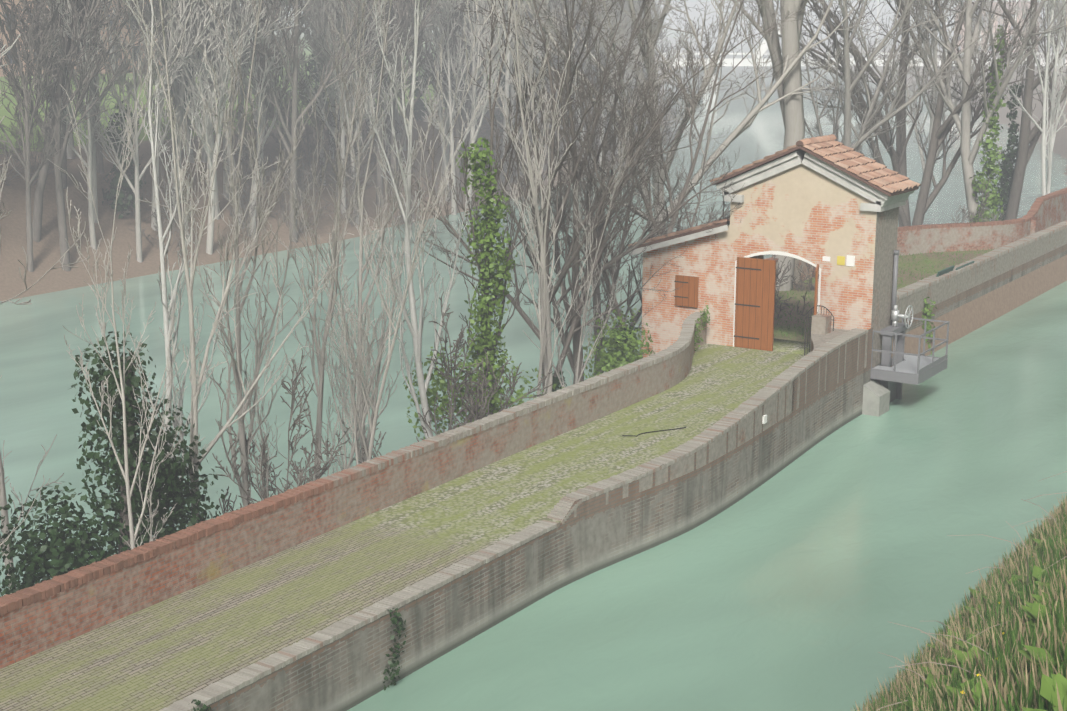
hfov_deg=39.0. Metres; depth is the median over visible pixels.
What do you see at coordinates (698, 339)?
ivy parapet end
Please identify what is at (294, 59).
tree
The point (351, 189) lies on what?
bank shrub
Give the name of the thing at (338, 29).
tree
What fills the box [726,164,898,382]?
gate house
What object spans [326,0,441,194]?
tree
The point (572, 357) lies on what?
dark leaning tree
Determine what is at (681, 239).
annex verge
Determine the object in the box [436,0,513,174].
tree
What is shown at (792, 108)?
huge tree
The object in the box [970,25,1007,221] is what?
ivy
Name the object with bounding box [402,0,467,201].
tree
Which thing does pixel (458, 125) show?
tree
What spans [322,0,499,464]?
tree sapling
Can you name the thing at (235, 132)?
bank shrub
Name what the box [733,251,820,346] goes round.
door surround
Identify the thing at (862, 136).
big tree
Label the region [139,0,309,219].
tree
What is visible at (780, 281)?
shrub
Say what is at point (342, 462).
tree sapling
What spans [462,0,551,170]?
tree
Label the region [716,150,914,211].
gate cornice
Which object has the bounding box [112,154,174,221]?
bank shrub
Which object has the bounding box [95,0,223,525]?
slender tree
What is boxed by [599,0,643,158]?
tree
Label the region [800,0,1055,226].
ivy tree
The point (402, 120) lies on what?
tree
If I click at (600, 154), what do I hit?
tree
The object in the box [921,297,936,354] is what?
canal wall ivy
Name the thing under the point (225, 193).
tree
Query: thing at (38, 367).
river water
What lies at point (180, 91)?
tree
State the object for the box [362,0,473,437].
slender white tree
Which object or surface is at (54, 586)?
parapet coping
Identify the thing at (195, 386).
bare tree
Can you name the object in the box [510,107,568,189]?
bank shrub
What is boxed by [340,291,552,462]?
shrub
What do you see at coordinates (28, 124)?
tree
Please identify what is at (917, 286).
wall coping
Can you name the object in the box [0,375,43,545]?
slender tree
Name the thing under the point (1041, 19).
tree
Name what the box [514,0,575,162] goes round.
tree
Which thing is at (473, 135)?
tree
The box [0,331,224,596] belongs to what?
ivy bush
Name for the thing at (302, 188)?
bank shrub
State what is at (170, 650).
path paving
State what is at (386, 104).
tree
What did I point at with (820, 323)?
brick pier
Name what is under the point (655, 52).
tree
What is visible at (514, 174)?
bank shrub
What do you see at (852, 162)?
gate roof
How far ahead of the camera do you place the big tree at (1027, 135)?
76.11 m
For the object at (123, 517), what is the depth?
27.64 m
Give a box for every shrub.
[0,88,72,185]
[0,135,36,180]
[9,111,66,175]
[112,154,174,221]
[131,165,200,260]
[149,99,198,157]
[152,87,215,152]
[212,349,351,513]
[213,94,251,155]
[220,128,275,237]
[222,68,291,158]
[240,123,285,176]
[246,64,313,144]
[256,69,346,192]
[265,139,328,233]
[271,83,302,139]
[280,68,370,187]
[304,78,398,183]
[315,130,378,225]
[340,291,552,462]
[362,97,404,174]
[393,162,430,226]
[419,155,464,205]
[439,106,502,176]
[453,64,494,130]
[460,55,498,125]
[462,121,501,162]
[476,129,495,174]
[480,121,525,198]
[486,85,519,153]
[494,109,529,170]
[504,139,526,182]
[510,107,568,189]
[515,60,552,124]
[518,87,550,141]
[528,64,576,132]
[557,120,597,168]
[558,64,589,131]
[597,102,650,163]
[658,86,681,140]
[661,97,678,139]
[665,100,678,123]
[773,255,813,317]
[791,262,815,291]
[950,177,1005,222]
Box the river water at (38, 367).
[0,41,1066,596]
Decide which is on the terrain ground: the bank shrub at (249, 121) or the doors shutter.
the bank shrub at (249, 121)
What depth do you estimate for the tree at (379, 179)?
105.83 m
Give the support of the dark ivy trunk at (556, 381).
on the terrain ground
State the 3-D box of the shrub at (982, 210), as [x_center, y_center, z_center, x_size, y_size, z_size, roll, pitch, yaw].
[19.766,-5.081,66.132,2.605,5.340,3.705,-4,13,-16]
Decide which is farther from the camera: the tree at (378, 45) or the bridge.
the bridge
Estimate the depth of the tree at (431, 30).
144.58 m
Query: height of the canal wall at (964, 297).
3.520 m
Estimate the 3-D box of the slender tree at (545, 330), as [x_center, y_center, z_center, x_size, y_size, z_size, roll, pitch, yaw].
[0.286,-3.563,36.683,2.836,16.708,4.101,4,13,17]
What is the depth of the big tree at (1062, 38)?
113.73 m
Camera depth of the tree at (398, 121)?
120.19 m
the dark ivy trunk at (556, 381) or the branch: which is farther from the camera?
the dark ivy trunk at (556, 381)
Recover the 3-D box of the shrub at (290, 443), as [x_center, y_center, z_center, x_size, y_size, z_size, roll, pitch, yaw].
[-4.551,3.345,32.089,4.630,6.673,3.256,7,14,29]
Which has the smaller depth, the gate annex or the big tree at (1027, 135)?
the gate annex
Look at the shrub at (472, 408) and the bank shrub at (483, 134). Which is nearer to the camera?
the shrub at (472, 408)
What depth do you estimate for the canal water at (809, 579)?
29.05 m
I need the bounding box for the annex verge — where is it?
[630,225,727,254]
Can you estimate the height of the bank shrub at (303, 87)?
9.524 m
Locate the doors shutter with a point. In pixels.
(755, 287)
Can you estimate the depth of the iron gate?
41.07 m
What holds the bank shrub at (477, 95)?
on the terrain ground
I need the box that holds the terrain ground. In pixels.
[0,2,1066,710]
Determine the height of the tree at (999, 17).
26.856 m
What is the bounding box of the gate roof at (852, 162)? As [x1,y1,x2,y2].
[710,134,920,196]
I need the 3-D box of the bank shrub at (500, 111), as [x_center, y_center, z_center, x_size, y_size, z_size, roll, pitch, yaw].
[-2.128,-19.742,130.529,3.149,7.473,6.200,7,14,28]
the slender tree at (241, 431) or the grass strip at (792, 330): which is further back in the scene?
the grass strip at (792, 330)
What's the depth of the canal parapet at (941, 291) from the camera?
52.93 m
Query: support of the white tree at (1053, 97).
on the terrain ground
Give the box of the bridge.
[655,0,1066,91]
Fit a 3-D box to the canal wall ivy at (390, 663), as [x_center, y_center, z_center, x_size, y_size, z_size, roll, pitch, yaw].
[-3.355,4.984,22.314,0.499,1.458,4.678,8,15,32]
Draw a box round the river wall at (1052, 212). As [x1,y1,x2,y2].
[775,193,1066,289]
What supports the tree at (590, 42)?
on the terrain ground
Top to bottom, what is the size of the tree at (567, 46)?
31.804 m
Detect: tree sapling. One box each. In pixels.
[48,0,187,549]
[221,219,292,502]
[267,167,374,472]
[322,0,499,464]
[329,313,375,473]
[522,84,639,386]
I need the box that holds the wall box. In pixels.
[762,415,766,423]
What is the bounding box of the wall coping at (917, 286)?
[896,220,1066,300]
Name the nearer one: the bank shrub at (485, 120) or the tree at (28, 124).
the tree at (28, 124)
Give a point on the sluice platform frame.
(893, 381)
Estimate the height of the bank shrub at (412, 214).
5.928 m
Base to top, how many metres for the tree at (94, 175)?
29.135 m
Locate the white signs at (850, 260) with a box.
[822,255,854,266]
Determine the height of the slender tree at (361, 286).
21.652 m
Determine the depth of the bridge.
319.92 m
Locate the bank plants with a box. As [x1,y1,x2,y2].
[851,471,1066,710]
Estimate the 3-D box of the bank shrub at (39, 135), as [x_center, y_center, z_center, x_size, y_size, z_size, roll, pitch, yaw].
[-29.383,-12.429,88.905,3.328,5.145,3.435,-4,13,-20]
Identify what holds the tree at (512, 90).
on the terrain ground
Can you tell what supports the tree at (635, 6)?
on the terrain ground
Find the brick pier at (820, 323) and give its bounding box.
[810,314,831,351]
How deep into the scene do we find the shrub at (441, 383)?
38.10 m
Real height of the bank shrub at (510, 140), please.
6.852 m
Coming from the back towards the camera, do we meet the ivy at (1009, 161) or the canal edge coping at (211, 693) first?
the ivy at (1009, 161)
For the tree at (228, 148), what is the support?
on the terrain ground
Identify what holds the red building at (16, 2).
on the terrain ground
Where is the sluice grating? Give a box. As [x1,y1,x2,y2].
[873,355,938,373]
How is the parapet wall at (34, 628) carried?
on the terrain ground
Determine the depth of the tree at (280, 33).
100.36 m
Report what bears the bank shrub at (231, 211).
on the terrain ground
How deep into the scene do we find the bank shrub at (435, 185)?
114.89 m
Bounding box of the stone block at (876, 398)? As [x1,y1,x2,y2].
[862,379,889,416]
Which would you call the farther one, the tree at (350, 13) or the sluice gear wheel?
the tree at (350, 13)
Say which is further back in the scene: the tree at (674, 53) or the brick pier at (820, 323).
the tree at (674, 53)
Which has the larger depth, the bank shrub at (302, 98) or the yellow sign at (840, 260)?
the bank shrub at (302, 98)
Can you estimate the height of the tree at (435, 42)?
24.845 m
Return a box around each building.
[0,0,223,76]
[954,1,1041,52]
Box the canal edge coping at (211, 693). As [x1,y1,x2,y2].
[159,520,558,710]
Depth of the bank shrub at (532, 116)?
139.81 m
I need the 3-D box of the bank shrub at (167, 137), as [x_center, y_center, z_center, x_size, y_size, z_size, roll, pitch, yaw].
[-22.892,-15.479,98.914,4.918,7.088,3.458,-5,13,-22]
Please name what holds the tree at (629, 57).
on the terrain ground
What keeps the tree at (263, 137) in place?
on the terrain ground
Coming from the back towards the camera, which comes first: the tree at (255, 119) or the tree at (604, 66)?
the tree at (604, 66)
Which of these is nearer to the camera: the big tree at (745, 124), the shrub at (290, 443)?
the shrub at (290, 443)
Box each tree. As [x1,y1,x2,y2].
[0,0,73,271]
[0,0,127,242]
[0,0,172,271]
[0,34,20,66]
[0,89,89,593]
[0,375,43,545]
[4,0,69,188]
[6,0,146,222]
[9,0,118,249]
[17,0,86,147]
[32,1,74,158]
[67,0,184,262]
[77,0,105,173]
[93,0,231,230]
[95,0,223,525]
[101,0,116,69]
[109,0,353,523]
[122,0,213,162]
[131,0,199,208]
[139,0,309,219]
[140,5,179,88]
[153,0,259,198]
[171,0,269,254]
[186,0,213,162]
[196,0,266,226]
[196,0,332,506]
[198,0,322,237]
[213,0,395,242]
[214,0,286,125]
[214,0,314,186]
[219,2,246,159]
[249,0,284,136]
[257,0,447,480]
[275,0,378,185]
[284,0,392,215]
[284,2,388,147]
[301,0,339,151]
[305,0,340,158]
[308,0,423,223]
[319,0,438,463]
[322,0,405,157]
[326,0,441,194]
[333,0,400,203]
[334,0,441,206]
[351,0,455,185]
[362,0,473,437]
[365,15,397,132]
[366,0,411,158]
[370,12,405,150]
[379,0,688,389]
[395,17,399,140]
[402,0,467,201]
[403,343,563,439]
[404,0,499,202]
[409,0,513,214]
[416,2,464,106]
[435,0,520,208]
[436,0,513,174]
[437,2,487,128]
[441,0,486,126]
[449,0,564,410]
[456,137,518,423]
[459,7,485,112]
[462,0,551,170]
[482,0,740,383]
[487,0,557,150]
[487,0,596,396]
[490,0,544,124]
[501,0,881,236]
[504,0,606,167]
[511,0,613,156]
[512,0,544,110]
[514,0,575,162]
[526,0,723,374]
[540,0,627,166]
[545,0,809,361]
[552,0,628,157]
[555,0,625,138]
[571,0,620,118]
[578,1,630,109]
[580,0,627,139]
[585,0,634,166]
[589,0,625,130]
[596,0,640,131]
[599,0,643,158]
[605,1,652,157]
[607,3,658,138]
[616,2,641,136]
[621,0,701,118]
[621,2,664,80]
[625,0,678,145]
[641,0,675,91]
[727,0,985,226]
[731,0,807,290]
[766,0,1003,158]
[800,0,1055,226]
[876,0,990,224]
[890,0,1066,222]
[958,0,1066,195]
[972,0,1066,219]
[974,0,1066,126]
[975,0,1008,57]
[1020,0,1066,64]
[1036,0,1066,194]
[1044,4,1066,98]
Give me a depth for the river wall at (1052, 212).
61.61 m
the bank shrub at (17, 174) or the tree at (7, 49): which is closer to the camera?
the tree at (7, 49)
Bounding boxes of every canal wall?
[199,328,872,710]
[892,244,1066,338]
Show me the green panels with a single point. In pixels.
(945, 270)
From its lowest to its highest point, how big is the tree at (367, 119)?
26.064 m
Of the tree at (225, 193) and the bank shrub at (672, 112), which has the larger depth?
the bank shrub at (672, 112)
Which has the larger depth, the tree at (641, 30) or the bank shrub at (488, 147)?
the tree at (641, 30)
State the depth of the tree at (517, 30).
137.48 m
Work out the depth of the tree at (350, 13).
102.65 m
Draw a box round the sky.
[481,0,1061,40]
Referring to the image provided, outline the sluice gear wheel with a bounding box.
[891,305,912,328]
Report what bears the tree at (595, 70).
on the terrain ground
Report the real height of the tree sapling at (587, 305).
11.179 m
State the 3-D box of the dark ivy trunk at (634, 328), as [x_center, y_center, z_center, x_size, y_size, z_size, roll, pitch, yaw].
[2.471,1.502,45.040,1.591,5.178,1.588,8,15,32]
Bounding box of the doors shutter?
[675,257,818,350]
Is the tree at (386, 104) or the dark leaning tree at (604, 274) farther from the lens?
the tree at (386, 104)
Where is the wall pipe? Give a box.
[890,250,898,324]
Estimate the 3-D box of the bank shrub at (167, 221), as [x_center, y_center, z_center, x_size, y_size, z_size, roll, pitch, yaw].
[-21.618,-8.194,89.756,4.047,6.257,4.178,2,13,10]
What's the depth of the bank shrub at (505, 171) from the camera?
121.92 m
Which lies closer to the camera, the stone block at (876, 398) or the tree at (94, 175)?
the stone block at (876, 398)
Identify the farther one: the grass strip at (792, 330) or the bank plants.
the grass strip at (792, 330)
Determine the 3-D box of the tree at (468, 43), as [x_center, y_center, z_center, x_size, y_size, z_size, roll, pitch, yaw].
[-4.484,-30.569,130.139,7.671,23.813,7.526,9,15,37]
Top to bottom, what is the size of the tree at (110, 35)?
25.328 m
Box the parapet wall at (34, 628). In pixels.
[0,318,706,668]
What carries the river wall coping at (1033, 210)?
on the river wall at (1052, 212)
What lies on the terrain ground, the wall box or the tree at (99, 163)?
the tree at (99, 163)
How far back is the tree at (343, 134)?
102.49 m
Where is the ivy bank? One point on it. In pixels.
(419, 105)
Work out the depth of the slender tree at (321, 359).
33.33 m
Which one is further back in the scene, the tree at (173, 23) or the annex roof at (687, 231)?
the tree at (173, 23)
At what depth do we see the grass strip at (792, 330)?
52.66 m
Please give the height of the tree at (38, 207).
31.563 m
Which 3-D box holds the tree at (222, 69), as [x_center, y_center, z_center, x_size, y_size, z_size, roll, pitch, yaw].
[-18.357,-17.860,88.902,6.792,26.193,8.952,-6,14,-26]
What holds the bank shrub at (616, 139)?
on the terrain ground
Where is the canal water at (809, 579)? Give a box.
[347,281,1066,710]
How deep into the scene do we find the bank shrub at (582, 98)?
155.91 m
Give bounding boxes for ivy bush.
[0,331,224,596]
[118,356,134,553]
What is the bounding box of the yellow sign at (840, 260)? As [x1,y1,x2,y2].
[837,256,844,264]
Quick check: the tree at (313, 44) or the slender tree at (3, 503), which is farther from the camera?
the tree at (313, 44)
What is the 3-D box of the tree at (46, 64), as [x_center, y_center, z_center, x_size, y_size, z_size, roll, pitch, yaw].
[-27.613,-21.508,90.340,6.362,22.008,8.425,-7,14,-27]
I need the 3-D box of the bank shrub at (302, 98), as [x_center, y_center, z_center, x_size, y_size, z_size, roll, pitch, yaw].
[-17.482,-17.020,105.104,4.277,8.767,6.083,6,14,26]
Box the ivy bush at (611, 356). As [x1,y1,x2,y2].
[580,305,655,381]
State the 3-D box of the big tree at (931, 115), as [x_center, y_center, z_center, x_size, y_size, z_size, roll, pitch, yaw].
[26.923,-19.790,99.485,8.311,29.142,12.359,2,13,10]
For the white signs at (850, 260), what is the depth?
40.85 m
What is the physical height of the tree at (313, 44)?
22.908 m
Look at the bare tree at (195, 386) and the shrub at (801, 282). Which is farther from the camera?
the shrub at (801, 282)
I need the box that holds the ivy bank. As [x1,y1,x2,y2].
[102,18,624,218]
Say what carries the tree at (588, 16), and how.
on the terrain ground
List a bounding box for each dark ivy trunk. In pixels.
[552,371,566,391]
[614,323,637,360]
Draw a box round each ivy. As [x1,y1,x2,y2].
[191,608,405,710]
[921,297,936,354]
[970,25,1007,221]
[996,83,1023,220]
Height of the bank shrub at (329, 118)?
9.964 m
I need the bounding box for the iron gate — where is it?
[804,305,833,355]
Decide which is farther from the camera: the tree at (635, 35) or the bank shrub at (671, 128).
the bank shrub at (671, 128)
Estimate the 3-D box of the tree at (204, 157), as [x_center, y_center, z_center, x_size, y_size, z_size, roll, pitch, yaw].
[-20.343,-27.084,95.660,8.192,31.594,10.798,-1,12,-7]
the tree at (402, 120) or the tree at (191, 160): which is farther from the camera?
the tree at (402, 120)
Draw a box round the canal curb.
[574,328,867,516]
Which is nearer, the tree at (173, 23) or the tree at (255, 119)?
the tree at (173, 23)
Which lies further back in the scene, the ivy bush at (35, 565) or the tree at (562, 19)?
the tree at (562, 19)
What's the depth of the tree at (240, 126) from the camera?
101.26 m
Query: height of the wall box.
0.180 m
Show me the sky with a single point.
(694, 13)
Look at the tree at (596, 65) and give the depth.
159.34 m
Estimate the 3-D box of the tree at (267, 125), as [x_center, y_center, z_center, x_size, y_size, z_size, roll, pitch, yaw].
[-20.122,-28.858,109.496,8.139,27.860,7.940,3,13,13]
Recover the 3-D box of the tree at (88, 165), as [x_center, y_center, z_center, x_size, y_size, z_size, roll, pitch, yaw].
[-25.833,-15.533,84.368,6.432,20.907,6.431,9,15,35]
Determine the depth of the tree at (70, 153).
94.74 m
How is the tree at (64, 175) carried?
on the terrain ground
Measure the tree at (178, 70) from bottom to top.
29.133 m
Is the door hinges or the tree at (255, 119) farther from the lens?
the tree at (255, 119)
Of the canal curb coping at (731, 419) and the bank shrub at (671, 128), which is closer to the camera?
the canal curb coping at (731, 419)
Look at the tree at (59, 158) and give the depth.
82.28 m
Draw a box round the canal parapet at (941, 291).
[896,228,1066,321]
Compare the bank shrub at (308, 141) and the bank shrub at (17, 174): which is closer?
the bank shrub at (17, 174)
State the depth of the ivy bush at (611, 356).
42.69 m
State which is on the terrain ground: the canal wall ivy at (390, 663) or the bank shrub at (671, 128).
the bank shrub at (671, 128)
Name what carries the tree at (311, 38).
on the terrain ground
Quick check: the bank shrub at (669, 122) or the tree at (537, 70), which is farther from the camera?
the bank shrub at (669, 122)
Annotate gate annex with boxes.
[641,225,729,357]
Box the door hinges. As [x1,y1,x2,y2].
[674,267,818,339]
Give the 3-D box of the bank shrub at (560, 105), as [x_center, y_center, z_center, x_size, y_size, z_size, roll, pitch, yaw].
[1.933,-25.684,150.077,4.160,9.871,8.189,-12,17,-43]
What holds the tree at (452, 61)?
on the terrain ground
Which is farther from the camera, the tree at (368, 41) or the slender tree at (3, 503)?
the tree at (368, 41)
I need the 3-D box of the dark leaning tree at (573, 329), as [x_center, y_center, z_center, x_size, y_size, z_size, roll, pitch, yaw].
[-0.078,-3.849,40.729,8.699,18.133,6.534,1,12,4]
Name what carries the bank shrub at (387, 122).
on the terrain ground
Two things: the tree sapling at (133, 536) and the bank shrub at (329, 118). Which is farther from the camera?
the bank shrub at (329, 118)
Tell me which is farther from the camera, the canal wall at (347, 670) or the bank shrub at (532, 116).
the bank shrub at (532, 116)
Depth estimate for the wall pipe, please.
41.71 m
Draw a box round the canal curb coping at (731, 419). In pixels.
[546,328,867,523]
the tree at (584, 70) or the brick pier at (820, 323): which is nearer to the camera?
the brick pier at (820, 323)
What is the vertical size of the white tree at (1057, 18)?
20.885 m
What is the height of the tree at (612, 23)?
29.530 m
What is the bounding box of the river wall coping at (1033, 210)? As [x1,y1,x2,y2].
[766,188,1066,261]
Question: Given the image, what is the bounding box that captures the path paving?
[0,338,810,710]
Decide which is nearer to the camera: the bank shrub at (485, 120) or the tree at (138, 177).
the tree at (138, 177)
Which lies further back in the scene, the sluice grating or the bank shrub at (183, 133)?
the bank shrub at (183, 133)
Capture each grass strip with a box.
[774,250,991,342]
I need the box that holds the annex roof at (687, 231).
[628,218,729,248]
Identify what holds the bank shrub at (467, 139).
on the terrain ground
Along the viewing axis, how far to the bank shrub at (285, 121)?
106.94 m
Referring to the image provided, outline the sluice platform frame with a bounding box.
[870,317,949,401]
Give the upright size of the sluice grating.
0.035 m
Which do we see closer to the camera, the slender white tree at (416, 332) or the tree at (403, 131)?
the slender white tree at (416, 332)
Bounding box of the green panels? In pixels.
[936,261,974,276]
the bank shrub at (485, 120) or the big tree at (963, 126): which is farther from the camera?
the bank shrub at (485, 120)
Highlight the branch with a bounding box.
[622,427,685,436]
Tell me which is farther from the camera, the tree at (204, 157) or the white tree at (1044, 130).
the tree at (204, 157)
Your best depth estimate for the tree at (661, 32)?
201.37 m
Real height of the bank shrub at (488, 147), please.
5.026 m
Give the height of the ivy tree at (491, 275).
10.627 m
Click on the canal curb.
(682, 467)
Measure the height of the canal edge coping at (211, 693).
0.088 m
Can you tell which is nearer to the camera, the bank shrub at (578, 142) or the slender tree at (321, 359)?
the slender tree at (321, 359)
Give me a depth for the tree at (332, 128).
108.69 m
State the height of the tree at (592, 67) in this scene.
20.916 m
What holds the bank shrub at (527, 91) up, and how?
on the terrain ground
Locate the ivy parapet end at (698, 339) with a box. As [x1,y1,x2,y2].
[694,301,709,350]
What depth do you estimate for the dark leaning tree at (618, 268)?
47.48 m
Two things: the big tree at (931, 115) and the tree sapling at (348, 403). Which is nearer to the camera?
the tree sapling at (348, 403)
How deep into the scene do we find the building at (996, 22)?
446.56 m
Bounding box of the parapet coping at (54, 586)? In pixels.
[0,312,703,615]
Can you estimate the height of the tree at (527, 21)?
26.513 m
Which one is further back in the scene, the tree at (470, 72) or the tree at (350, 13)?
the tree at (470, 72)
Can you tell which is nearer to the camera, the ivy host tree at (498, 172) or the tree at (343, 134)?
the ivy host tree at (498, 172)
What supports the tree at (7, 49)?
on the terrain ground
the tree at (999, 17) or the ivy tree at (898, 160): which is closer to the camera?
the ivy tree at (898, 160)
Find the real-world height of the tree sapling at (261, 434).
9.992 m
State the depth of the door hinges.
42.76 m
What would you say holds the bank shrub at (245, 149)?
on the terrain ground

